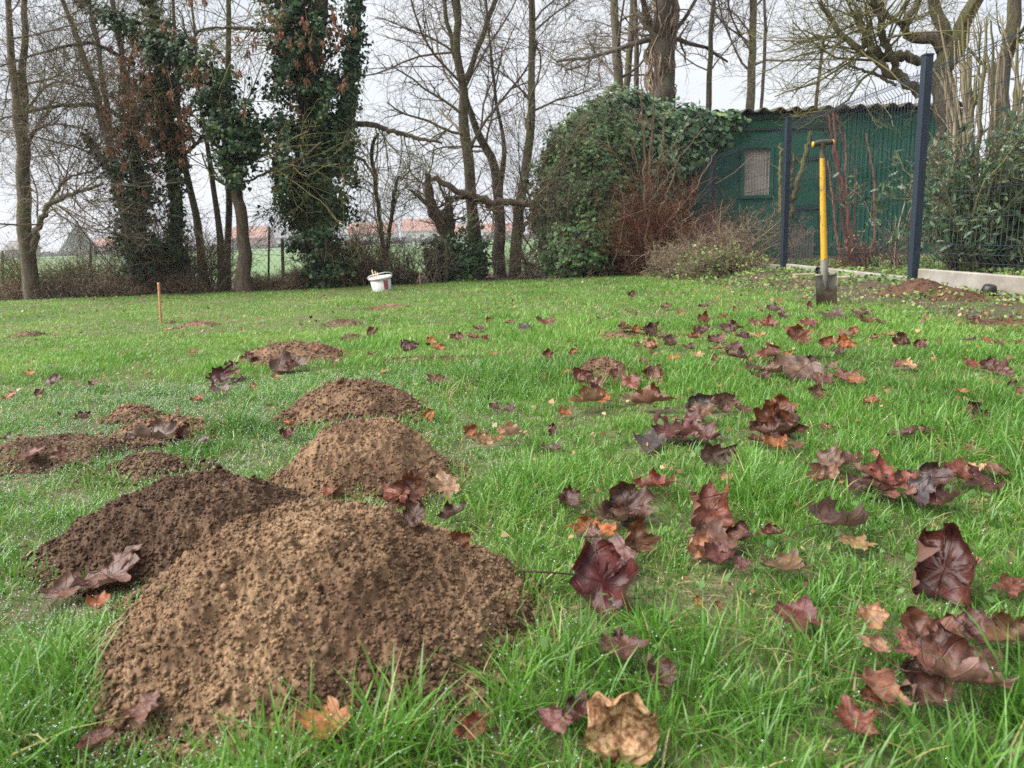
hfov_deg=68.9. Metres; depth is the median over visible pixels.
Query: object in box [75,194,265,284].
brush
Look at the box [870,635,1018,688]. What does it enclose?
maple leaf
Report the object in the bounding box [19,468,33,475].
maple leaf
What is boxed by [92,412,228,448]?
molehill
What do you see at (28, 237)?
bare tree
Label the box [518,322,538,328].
maple leaf
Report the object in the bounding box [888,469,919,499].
maple leaf
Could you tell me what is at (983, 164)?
laurel shrub
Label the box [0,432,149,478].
molehill
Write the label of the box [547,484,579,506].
maple leaf
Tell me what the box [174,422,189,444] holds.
maple leaf
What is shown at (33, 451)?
maple leaf
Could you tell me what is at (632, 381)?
maple leaf
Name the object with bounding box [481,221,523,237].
house
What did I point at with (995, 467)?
maple leaf
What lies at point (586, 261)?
ivy mass
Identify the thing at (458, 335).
maple leaf
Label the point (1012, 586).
maple leaf
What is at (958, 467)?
maple leaf
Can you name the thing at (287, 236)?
house
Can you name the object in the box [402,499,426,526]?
maple leaf
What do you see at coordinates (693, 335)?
maple leaf
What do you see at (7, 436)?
maple leaf
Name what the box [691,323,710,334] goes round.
maple leaf
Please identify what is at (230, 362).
maple leaf
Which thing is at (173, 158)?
ivy clad tree
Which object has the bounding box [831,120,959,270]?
bare shrub
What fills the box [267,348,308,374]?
maple leaf
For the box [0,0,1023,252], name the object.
sky
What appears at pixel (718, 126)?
roof ivy
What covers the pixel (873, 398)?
maple leaf
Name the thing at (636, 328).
maple leaf
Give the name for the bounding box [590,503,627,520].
maple leaf
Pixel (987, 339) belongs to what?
maple leaf
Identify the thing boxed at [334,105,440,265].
young tree
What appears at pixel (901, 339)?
maple leaf
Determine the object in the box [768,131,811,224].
lopped shrub
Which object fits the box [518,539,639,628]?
maple leaf
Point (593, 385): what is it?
maple leaf
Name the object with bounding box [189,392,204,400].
maple leaf
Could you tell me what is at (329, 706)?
maple leaf
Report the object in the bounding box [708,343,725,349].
maple leaf
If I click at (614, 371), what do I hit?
maple leaf
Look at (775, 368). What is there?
maple leaf
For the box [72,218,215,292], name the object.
brush
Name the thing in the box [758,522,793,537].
maple leaf
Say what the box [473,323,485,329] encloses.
maple leaf
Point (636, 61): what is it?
bare tree
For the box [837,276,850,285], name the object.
stone block
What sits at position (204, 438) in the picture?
maple leaf
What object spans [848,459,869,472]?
maple leaf
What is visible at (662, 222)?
dead bush
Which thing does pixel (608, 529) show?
maple leaf
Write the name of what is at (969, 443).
maple leaf
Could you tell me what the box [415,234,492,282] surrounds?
ground ivy
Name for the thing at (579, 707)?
maple leaf
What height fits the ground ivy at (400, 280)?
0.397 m
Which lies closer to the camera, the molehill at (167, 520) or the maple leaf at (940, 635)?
the maple leaf at (940, 635)
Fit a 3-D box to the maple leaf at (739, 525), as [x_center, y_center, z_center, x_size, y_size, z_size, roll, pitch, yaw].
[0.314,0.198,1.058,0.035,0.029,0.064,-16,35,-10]
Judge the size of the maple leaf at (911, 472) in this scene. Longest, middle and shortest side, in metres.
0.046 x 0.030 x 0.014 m
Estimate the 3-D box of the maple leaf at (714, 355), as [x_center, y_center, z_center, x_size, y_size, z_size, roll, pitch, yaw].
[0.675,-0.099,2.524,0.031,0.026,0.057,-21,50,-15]
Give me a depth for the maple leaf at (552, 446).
1.54 m
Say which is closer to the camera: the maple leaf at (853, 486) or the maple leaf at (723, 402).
the maple leaf at (853, 486)
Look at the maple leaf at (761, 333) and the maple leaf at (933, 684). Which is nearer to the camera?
the maple leaf at (933, 684)
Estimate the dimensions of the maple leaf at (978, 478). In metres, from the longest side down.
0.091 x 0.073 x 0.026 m
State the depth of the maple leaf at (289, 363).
2.78 m
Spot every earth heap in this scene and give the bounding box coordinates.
[874,278,952,298]
[927,287,999,301]
[942,318,1023,331]
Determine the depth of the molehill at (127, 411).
2.04 m
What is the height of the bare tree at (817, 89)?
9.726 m
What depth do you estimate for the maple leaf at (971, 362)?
2.28 m
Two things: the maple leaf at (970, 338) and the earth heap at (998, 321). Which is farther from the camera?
the earth heap at (998, 321)
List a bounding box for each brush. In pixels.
[0,232,68,296]
[0,245,104,294]
[18,237,127,297]
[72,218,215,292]
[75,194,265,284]
[141,214,267,291]
[258,206,448,286]
[313,219,420,285]
[340,219,463,284]
[477,233,550,280]
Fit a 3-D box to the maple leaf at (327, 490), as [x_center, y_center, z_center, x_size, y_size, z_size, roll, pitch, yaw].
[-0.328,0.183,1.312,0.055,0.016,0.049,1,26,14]
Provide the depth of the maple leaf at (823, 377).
2.13 m
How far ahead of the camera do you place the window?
12.19 m
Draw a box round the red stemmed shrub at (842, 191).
[817,108,889,263]
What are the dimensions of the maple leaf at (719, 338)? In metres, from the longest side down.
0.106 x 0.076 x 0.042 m
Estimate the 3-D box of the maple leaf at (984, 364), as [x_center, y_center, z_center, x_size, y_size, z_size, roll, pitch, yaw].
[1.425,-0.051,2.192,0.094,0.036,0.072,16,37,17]
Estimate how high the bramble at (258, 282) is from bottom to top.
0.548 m
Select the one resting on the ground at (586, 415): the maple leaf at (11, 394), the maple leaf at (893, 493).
the maple leaf at (11, 394)
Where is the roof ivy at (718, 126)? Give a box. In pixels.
[542,81,751,269]
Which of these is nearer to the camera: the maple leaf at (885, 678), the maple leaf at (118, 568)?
the maple leaf at (885, 678)
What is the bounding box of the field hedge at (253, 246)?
[0,233,535,257]
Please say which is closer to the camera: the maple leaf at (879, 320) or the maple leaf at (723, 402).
the maple leaf at (723, 402)
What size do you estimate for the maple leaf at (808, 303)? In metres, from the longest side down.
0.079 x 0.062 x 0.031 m
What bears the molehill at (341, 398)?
on the ground at (586, 415)
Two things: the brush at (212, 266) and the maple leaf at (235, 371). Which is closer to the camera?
the maple leaf at (235, 371)
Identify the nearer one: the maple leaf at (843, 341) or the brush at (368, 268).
the maple leaf at (843, 341)
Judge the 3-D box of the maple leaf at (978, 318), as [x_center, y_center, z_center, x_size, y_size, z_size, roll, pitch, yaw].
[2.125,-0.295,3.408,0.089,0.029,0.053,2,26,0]
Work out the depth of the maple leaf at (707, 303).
4.61 m
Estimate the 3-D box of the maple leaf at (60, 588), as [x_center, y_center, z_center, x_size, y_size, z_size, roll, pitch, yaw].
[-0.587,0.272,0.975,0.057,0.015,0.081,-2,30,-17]
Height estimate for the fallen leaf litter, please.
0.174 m
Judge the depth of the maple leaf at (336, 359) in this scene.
2.87 m
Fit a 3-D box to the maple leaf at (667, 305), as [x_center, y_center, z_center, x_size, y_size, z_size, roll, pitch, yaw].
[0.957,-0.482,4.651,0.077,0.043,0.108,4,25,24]
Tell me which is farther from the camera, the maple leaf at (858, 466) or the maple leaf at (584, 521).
the maple leaf at (858, 466)
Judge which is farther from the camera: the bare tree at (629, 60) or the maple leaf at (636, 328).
the bare tree at (629, 60)
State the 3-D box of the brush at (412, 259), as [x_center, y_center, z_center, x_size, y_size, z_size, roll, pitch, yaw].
[-1.440,-1.647,9.772,1.386,1.043,1.448,-13,16,-43]
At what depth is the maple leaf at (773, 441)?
1.50 m
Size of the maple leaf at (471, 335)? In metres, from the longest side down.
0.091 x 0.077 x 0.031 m
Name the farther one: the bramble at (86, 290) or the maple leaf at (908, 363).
the bramble at (86, 290)
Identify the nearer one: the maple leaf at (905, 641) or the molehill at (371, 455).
the maple leaf at (905, 641)
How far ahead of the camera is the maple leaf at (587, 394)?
1.93 m
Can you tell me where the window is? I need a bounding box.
[739,145,773,198]
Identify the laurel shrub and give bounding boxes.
[862,96,1023,271]
[927,117,1023,271]
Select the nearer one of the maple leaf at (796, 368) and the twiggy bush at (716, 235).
the maple leaf at (796, 368)
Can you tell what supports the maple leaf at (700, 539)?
on the ground at (586, 415)
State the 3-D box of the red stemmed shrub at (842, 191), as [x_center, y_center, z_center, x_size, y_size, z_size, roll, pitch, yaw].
[3.648,-2.128,8.084,0.780,1.655,0.467,-2,11,0]
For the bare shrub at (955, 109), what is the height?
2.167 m
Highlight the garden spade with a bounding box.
[811,139,836,305]
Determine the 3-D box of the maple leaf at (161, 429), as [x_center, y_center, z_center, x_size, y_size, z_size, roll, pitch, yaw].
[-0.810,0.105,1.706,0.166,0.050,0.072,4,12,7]
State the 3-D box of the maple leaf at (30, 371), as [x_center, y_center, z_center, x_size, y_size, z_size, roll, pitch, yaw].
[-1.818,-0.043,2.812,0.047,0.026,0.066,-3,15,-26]
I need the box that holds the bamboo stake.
[157,283,161,322]
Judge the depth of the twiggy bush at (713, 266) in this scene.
8.11 m
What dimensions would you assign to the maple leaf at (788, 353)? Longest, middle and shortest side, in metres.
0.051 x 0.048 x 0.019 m
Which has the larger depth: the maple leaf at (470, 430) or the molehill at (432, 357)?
the molehill at (432, 357)
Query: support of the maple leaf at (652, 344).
on the ground at (586, 415)
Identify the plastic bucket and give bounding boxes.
[367,272,391,291]
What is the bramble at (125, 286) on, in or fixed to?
on the ground at (586, 415)
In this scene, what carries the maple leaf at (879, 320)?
on the ground at (586, 415)
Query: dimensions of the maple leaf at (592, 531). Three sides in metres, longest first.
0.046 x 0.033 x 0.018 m
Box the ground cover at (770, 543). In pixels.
[494,253,1023,695]
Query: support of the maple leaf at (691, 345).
on the ground at (586, 415)
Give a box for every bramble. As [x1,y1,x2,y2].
[0,270,77,300]
[29,269,129,299]
[79,268,175,296]
[130,267,221,295]
[229,266,309,290]
[267,263,356,289]
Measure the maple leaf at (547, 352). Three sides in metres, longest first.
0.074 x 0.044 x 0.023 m
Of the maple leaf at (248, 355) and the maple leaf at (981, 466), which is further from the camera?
the maple leaf at (248, 355)
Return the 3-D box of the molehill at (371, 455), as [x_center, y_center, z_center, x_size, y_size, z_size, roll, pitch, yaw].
[-0.280,0.172,1.442,0.472,0.212,0.354,-2,11,0]
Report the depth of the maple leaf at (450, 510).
1.18 m
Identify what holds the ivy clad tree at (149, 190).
on the ground at (586, 415)
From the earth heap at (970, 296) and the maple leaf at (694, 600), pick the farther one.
the earth heap at (970, 296)
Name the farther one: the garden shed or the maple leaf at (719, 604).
the garden shed
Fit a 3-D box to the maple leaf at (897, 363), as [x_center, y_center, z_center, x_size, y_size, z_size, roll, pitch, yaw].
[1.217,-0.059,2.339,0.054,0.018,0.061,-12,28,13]
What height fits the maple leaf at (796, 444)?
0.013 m
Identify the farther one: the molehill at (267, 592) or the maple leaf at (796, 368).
the maple leaf at (796, 368)
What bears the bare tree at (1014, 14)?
on the ground at (586, 415)
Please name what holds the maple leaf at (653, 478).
on the ground at (586, 415)
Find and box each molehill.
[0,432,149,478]
[0,463,306,601]
[5,330,51,337]
[13,498,582,767]
[73,449,215,487]
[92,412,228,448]
[95,403,169,424]
[172,320,220,328]
[232,340,355,367]
[263,416,472,506]
[267,377,438,431]
[320,318,363,326]
[336,333,365,342]
[361,353,492,366]
[364,303,411,310]
[566,356,638,385]
[589,329,653,340]
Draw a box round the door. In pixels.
[788,155,825,257]
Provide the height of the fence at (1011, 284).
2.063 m
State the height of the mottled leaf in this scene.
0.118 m
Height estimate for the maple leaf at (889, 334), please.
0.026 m
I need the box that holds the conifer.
[58,222,100,255]
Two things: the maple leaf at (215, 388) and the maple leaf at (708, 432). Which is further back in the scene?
the maple leaf at (215, 388)
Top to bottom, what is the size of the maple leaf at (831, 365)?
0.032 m
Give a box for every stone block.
[792,273,813,278]
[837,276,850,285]
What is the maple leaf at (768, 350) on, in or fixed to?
on the ground at (586, 415)
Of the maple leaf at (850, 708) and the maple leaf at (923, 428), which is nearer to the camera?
the maple leaf at (850, 708)
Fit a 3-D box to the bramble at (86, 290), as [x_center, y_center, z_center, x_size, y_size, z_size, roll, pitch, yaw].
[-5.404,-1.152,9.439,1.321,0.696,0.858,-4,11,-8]
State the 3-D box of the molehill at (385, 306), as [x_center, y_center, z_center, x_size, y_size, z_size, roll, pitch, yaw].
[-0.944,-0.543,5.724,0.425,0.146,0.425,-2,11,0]
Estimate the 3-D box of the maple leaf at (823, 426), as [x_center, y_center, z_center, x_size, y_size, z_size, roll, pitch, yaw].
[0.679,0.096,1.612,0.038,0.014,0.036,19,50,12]
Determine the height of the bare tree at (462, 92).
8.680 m
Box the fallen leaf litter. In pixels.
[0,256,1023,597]
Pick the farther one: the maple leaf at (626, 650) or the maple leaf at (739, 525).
the maple leaf at (739, 525)
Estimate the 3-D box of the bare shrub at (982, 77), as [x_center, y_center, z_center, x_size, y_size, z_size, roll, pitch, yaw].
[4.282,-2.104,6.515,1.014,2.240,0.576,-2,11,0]
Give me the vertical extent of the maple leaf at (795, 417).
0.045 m
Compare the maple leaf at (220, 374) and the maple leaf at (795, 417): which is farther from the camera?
the maple leaf at (220, 374)
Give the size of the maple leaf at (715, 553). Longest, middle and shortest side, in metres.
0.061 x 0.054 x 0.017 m
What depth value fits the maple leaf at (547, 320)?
3.90 m
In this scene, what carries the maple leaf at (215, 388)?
on the ground at (586, 415)
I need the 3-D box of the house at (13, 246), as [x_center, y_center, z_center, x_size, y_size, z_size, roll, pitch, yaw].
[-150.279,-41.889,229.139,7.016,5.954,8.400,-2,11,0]
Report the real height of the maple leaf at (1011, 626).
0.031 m
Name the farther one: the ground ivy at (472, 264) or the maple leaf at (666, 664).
the ground ivy at (472, 264)
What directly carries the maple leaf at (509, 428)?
on the ground at (586, 415)
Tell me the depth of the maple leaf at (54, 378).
2.64 m
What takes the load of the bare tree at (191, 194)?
on the ground at (586, 415)
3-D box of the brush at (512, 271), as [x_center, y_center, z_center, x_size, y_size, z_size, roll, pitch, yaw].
[0.148,-1.632,10.075,1.345,0.808,1.031,-2,11,0]
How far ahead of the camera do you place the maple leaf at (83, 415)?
2.02 m
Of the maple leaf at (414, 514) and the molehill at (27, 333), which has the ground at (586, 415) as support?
the molehill at (27, 333)
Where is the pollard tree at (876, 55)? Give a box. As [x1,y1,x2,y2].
[702,0,1006,257]
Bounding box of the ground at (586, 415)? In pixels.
[0,239,1023,767]
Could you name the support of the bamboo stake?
on the ground at (586, 415)
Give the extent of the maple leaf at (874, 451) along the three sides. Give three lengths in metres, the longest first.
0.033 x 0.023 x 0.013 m
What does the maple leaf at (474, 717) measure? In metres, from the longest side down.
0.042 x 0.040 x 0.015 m
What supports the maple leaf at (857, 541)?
on the ground at (586, 415)
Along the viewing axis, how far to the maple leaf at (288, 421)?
1.85 m
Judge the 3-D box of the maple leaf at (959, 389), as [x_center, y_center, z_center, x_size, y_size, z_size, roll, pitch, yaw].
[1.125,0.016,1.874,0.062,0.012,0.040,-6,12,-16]
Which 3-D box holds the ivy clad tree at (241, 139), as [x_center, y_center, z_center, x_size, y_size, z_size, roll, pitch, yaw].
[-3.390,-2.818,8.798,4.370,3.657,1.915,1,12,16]
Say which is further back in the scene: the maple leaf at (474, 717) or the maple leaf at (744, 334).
the maple leaf at (744, 334)
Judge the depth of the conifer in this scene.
203.32 m
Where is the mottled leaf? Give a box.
[584,691,659,767]
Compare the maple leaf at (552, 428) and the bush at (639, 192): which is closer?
the maple leaf at (552, 428)
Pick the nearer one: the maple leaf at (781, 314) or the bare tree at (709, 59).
the maple leaf at (781, 314)
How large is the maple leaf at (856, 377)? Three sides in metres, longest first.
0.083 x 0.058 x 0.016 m
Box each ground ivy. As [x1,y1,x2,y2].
[347,257,421,285]
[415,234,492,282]
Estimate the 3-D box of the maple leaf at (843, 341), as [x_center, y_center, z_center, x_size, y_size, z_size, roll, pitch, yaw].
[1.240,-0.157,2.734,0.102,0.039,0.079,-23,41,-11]
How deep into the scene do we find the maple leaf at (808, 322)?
3.41 m
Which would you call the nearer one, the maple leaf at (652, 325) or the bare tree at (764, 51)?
the maple leaf at (652, 325)
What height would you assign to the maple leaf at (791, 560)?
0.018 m
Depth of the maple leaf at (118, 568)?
1.02 m
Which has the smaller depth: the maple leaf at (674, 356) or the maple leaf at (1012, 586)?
the maple leaf at (1012, 586)
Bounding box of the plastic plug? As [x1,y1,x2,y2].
[980,284,996,295]
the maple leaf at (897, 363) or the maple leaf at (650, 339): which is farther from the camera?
the maple leaf at (650, 339)
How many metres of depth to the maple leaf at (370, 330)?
3.74 m
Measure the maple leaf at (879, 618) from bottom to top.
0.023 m
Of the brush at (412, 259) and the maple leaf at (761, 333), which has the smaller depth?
the maple leaf at (761, 333)
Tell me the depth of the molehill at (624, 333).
3.38 m
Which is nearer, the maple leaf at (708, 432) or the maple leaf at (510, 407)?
the maple leaf at (708, 432)
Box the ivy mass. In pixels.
[491,88,649,278]
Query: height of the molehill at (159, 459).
0.143 m
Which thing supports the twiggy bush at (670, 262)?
on the ground at (586, 415)
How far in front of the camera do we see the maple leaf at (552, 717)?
0.66 m
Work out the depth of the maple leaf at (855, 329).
3.14 m
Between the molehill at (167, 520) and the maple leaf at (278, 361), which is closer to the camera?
the molehill at (167, 520)
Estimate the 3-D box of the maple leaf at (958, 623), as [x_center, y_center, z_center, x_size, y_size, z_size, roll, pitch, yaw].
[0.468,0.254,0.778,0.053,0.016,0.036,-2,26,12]
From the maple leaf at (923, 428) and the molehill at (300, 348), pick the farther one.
the molehill at (300, 348)
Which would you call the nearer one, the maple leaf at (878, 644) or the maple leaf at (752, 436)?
the maple leaf at (878, 644)
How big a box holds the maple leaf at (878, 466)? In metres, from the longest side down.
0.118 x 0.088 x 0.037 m
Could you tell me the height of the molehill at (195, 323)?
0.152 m
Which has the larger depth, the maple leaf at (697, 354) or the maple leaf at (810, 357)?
the maple leaf at (697, 354)
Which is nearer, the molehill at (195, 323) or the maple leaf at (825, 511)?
the maple leaf at (825, 511)
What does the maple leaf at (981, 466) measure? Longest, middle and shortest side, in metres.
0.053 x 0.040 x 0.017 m
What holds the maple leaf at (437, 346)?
on the ground at (586, 415)
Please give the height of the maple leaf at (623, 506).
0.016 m
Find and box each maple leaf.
[0,432,10,438]
[1,388,15,399]
[17,445,45,457]
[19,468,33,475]
[23,369,36,375]
[33,388,43,395]
[40,569,87,616]
[44,373,65,385]
[48,445,80,457]
[69,543,142,587]
[69,722,115,748]
[72,410,90,419]
[85,590,109,617]
[87,379,101,385]
[121,690,178,724]
[122,433,134,439]
[124,416,190,442]
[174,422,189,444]
[187,434,212,449]
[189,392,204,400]
[205,362,232,385]
[207,382,229,396]
[224,360,237,367]
[230,367,239,373]
[230,376,246,383]
[239,350,256,359]
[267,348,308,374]
[271,373,280,378]
[277,358,297,367]
[279,427,303,438]
[283,418,294,423]
[295,696,363,738]
[307,478,338,496]
[330,356,340,364]
[366,326,377,336]
[382,483,409,503]
[388,465,431,508]
[400,339,418,351]
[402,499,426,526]
[421,408,435,423]
[425,335,435,342]
[425,373,447,383]
[426,466,474,501]
[432,340,443,349]
[435,500,471,522]
[449,331,462,342]
[451,529,470,549]
[452,711,493,743]
[463,333,479,340]
[463,424,476,439]
[463,431,493,445]
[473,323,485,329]
[489,400,504,409]
[489,421,526,435]
[504,402,519,412]
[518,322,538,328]
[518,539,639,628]
[535,315,555,326]
[537,441,561,456]
[537,693,574,733]
[542,348,552,360]
[544,689,589,721]
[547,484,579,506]
[548,423,557,435]
[556,406,571,417]
[565,385,621,402]
[567,515,603,540]
[569,348,577,354]
[571,364,593,381]
[573,523,601,537]
[575,626,650,659]
[579,518,616,537]
[587,375,602,387]
[590,382,610,392]
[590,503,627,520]
[591,532,642,564]
[598,390,612,408]
[601,481,653,525]
[608,365,621,376]
[609,503,635,517]
[612,320,632,331]
[619,392,630,398]
[620,382,675,406]
[621,372,642,389]
[625,289,635,296]
[625,519,660,559]
[631,466,674,502]
[632,324,642,332]
[633,427,679,453]
[634,357,657,363]
[640,324,662,332]
[641,359,661,382]
[643,338,657,350]
[643,339,658,347]
[645,316,658,334]
[646,367,665,382]
[646,652,694,702]
[651,409,702,437]
[653,332,677,345]
[654,333,667,337]
[661,302,672,308]
[664,479,733,527]
[667,354,680,359]
[671,515,745,552]
[672,405,704,424]
[672,425,699,440]
[680,331,699,338]
[682,342,698,349]
[684,399,715,418]
[685,393,713,414]
[686,532,711,565]
[689,419,720,441]
[691,310,712,321]
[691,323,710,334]
[692,350,705,356]
[692,595,704,609]
[697,298,712,307]
[700,443,737,472]
[704,540,752,564]
[706,332,725,343]
[707,351,717,360]
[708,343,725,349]
[711,378,740,412]
[713,470,732,480]
[713,600,725,610]
[718,320,743,332]
[724,340,744,349]
[724,346,750,363]
[724,514,751,540]
[727,556,750,571]
[733,403,751,411]
[735,330,755,338]
[736,433,769,442]
[745,357,783,372]
[745,361,762,371]
[749,316,761,325]
[749,401,808,438]
[749,416,787,436]
[750,330,766,340]
[750,368,770,378]
[753,341,792,357]
[758,301,785,311]
[758,313,778,330]
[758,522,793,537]
[759,547,816,589]
[762,406,800,430]
[762,434,799,455]
[765,394,798,409]
[770,594,827,651]
[774,351,826,383]
[778,310,790,317]
[782,350,795,356]
[784,437,803,447]
[786,323,812,345]
[793,441,849,468]
[796,495,869,533]
[799,317,818,326]
[806,301,813,307]
[806,353,818,362]
[807,462,843,483]
[808,383,830,398]
[813,372,834,383]
[814,306,851,318]
[818,335,837,347]
[818,422,835,434]
[824,360,838,369]
[826,347,844,353]
[829,694,879,755]
[831,659,913,705]
[833,366,857,387]
[837,328,853,335]
[837,334,856,348]
[838,531,875,550]
[840,448,864,462]
[845,372,866,383]
[845,473,900,489]
[846,473,888,497]
[846,598,888,628]
[848,308,873,314]
[848,324,858,334]
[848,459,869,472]
[856,632,891,667]
[857,684,897,723]
[859,313,876,323]
[861,393,883,403]
[861,451,915,509]
[863,333,878,339]
[869,448,878,459]
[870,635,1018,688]
[876,317,888,323]
[880,479,925,505]
[881,331,895,335]
[886,426,916,440]
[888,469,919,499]
[889,359,911,370]
[891,330,910,345]
[893,357,919,368]
[893,628,920,655]
[895,655,945,711]
[899,469,935,506]
[900,606,953,680]
[902,461,956,486]
[903,469,920,477]
[908,668,968,730]
[912,424,934,433]
[912,522,978,605]
[913,339,927,349]
[915,621,985,648]
[920,483,962,510]
[943,458,970,478]
[943,611,973,638]
[946,387,968,392]
[960,336,976,343]
[960,604,1021,662]
[961,357,979,368]
[962,440,985,453]
[965,461,985,471]
[965,463,1018,490]
[966,399,989,424]
[968,640,1005,672]
[972,315,985,321]
[977,357,1015,375]
[978,612,1023,643]
[980,355,995,370]
[981,336,992,341]
[984,460,1015,474]
[992,339,1006,344]
[996,572,1023,597]
[1007,379,1018,387]
[1012,385,1023,393]
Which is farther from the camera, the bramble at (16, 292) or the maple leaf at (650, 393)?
the bramble at (16, 292)
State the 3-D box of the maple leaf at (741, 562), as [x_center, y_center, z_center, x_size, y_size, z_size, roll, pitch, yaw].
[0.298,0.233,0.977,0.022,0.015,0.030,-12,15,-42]
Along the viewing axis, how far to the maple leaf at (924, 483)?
1.18 m
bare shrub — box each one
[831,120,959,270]
[908,6,1023,269]
[952,5,1023,266]
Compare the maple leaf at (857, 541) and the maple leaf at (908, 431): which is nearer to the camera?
the maple leaf at (857, 541)
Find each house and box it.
[3,239,40,254]
[93,238,119,249]
[231,226,274,245]
[271,226,299,243]
[347,220,397,241]
[401,218,438,239]
[454,223,467,235]
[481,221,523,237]
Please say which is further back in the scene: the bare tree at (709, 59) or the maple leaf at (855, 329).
the bare tree at (709, 59)
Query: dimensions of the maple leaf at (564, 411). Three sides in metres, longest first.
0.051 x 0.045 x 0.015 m
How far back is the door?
12.25 m
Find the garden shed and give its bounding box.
[646,101,976,260]
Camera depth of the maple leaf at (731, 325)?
3.38 m
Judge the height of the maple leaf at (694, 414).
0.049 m
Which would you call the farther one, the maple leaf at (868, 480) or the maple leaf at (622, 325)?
the maple leaf at (622, 325)
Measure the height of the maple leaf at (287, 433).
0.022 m
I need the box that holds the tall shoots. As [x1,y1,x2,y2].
[570,62,717,266]
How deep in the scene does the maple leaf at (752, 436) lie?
1.54 m
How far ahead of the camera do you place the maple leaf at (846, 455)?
1.38 m
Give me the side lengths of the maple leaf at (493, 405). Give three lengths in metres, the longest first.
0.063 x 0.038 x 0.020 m
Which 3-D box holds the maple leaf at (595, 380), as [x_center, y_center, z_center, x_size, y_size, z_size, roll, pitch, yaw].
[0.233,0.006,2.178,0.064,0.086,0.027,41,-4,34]
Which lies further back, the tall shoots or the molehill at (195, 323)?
the tall shoots
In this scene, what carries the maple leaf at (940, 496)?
on the ground at (586, 415)
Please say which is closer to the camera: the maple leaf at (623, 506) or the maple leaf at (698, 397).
the maple leaf at (623, 506)
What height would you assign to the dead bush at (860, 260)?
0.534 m
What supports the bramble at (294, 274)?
on the ground at (586, 415)
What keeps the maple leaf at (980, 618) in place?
on the ground at (586, 415)
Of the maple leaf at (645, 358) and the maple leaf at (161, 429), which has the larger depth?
the maple leaf at (645, 358)
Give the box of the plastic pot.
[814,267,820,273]
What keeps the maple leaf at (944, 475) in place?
on the ground at (586, 415)
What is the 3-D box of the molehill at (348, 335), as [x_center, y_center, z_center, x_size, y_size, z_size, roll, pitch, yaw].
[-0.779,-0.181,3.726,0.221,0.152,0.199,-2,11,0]
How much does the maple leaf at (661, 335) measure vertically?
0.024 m
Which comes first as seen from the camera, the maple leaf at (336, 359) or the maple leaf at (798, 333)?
the maple leaf at (336, 359)
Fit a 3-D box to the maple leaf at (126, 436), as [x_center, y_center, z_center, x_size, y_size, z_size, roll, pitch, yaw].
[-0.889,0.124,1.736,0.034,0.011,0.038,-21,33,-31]
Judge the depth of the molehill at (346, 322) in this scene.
4.50 m
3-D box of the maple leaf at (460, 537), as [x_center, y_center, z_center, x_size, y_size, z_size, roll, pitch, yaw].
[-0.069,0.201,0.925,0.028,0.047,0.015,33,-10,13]
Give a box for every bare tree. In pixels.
[0,0,183,242]
[0,0,225,299]
[101,0,289,289]
[106,0,264,290]
[114,0,243,290]
[333,0,582,277]
[366,0,695,280]
[367,0,571,276]
[539,0,704,110]
[548,0,735,111]
[570,0,652,88]
[573,0,711,104]
[639,0,769,110]
[684,0,824,108]
[687,0,858,110]
[708,1,894,107]
[911,0,1023,147]
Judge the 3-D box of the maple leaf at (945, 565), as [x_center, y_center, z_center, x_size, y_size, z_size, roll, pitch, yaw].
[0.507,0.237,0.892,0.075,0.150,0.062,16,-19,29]
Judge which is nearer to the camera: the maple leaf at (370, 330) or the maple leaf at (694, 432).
the maple leaf at (694, 432)
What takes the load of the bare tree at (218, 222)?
on the ground at (586, 415)
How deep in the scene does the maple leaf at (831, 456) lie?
1.36 m
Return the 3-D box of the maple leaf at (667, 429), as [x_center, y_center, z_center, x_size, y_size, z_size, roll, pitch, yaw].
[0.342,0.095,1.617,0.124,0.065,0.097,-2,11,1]
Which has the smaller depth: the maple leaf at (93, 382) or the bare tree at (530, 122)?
the maple leaf at (93, 382)
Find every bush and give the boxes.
[561,147,766,277]
[616,159,694,272]
[618,190,802,273]
[635,236,741,278]
[665,234,774,279]
[671,195,844,268]
[817,226,908,269]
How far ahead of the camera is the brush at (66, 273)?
9.54 m
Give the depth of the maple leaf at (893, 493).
1.20 m
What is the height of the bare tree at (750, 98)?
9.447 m
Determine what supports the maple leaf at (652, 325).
on the ground at (586, 415)
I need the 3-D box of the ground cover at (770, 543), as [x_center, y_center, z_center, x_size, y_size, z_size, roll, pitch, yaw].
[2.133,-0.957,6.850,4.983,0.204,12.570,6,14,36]
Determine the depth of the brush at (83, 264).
9.54 m
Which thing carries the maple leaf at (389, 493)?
on the maple leaf at (415, 484)
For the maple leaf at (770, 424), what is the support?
on the maple leaf at (773, 441)
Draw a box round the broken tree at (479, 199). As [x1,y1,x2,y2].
[367,134,565,278]
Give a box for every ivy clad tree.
[0,0,201,295]
[13,0,285,285]
[28,0,408,292]
[116,0,517,288]
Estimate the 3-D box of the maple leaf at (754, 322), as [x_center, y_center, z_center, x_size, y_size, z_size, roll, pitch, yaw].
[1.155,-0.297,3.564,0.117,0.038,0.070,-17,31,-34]
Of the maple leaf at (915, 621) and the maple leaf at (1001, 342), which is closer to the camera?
the maple leaf at (915, 621)

